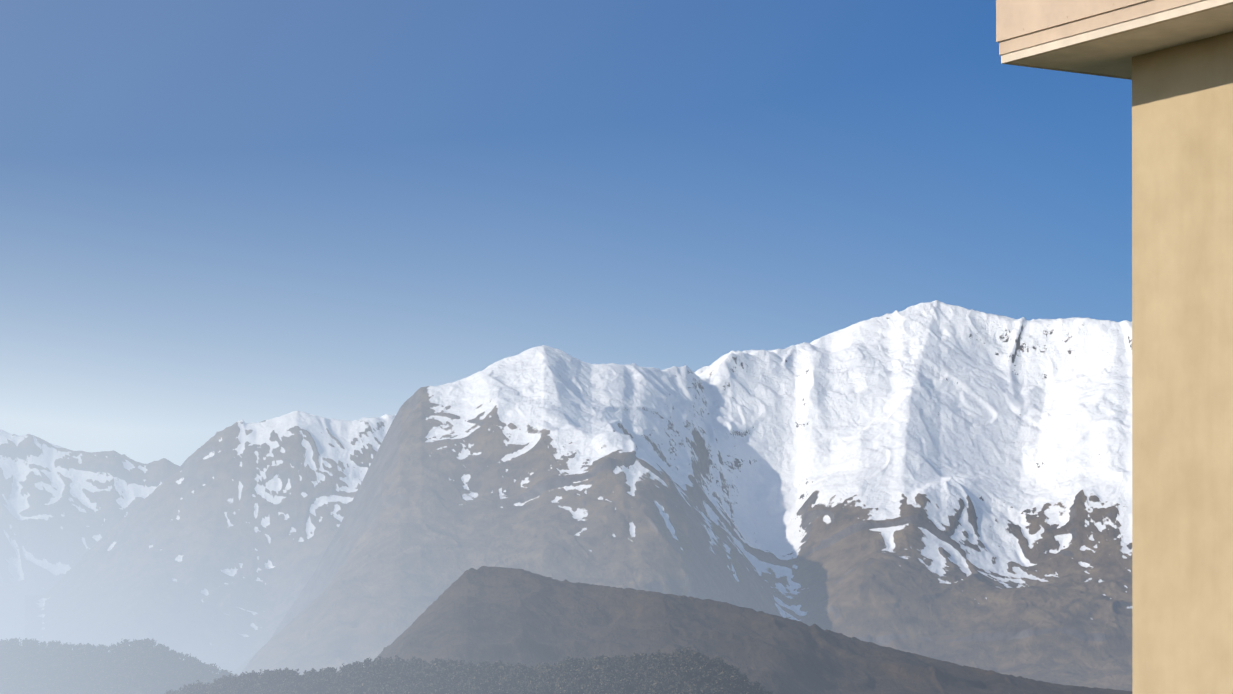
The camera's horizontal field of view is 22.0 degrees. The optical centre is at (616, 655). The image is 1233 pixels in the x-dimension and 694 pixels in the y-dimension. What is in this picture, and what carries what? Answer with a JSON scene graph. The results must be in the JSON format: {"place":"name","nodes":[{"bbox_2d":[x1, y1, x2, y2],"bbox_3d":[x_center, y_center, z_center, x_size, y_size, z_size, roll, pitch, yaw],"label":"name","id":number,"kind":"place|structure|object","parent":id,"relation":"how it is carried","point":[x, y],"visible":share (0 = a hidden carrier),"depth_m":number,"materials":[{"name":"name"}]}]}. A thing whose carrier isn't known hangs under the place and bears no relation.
{"place":"outdoors","nodes":[
{"label":"outdoors","id":0,"kind":"place"},
{"bbox_2d":[0,429,179,644],"bbox_3d":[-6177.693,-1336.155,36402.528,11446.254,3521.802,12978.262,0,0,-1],"label":"mountain","id":1,"kind":"structure","parent":0,"point":[63,511],"depth_m":36980.47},
{"bbox_2d":[0,637,238,693],"bbox_3d":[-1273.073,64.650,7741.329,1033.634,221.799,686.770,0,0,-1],"label":"forest trees","id":2,"kind":"object","parent":0,"point":[101,653],"visible":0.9,"depth_m":7777.71,"materials":[{"name":"grey plant"}]},
{"bbox_2d":[25,411,395,673],"bbox_3d":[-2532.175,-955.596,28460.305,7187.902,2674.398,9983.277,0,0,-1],"label":"mountain","id":3,"kind":"structure","parent":0,"point":[211,550],"depth_m":28296.62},
{"bbox_2d":[164,646,772,693],"bbox_3d":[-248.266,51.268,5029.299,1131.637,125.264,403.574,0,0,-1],"label":"forest trees","id":4,"kind":"object","parent":0,"point":[570,674],"visible":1,"depth_m":5066.59,"materials":[{"name":"grey plant"}]},
{"bbox_2d":[0,0,1131,465],"bbox_3d":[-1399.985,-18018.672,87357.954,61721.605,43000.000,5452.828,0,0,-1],"label":"sky","id":5,"kind":"structure","parent":0,"point":[218,216],"depth_m":89706.31,"materials":[{"name":"blue"}]},
{"bbox_2d":[232,300,1131,690],"bbox_3d":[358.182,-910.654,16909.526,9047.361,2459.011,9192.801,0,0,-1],"label":"snowy mountain","id":6,"kind":"structure","parent":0,"point":[942,480],"depth_m":16422.20,"materials":[{"name":"white snow"}]},
{"bbox_2d":[376,566,1131,693],"bbox_3d":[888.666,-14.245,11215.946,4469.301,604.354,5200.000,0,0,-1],"label":"hill","id":7,"kind":"structure","parent":0,"point":[504,615],"depth_m":10895.90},
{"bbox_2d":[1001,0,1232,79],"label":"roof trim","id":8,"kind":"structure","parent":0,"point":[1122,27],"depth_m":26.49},
{"bbox_3d":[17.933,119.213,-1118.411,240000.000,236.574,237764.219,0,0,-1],"label":"ground","id":9,"kind":"structure","parent":0,"visible":0},
{"bbox_2d":[1132,31,1232,693],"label":"building walls","id":10,"kind":"structure","parent":9,"relation":"on","point":[1182,368],"depth_m":26.82,"materials":[{"name":"paint"}]},
{"bbox_2d":[996,0,1202,54],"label":"eave fascia","id":11,"kind":"structure","parent":10,"relation":"attached to","point":[1022,24],"depth_m":26.98,"materials":[{"name":"beige paint"}]},
{"bbox_2d":[1012,4,1232,77],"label":"eave soffit","id":12,"kind":"structure","parent":10,"relation":"attached to","point":[1112,55],"depth_m":26.86,"materials":[{"name":"beige paint"}]}
]}

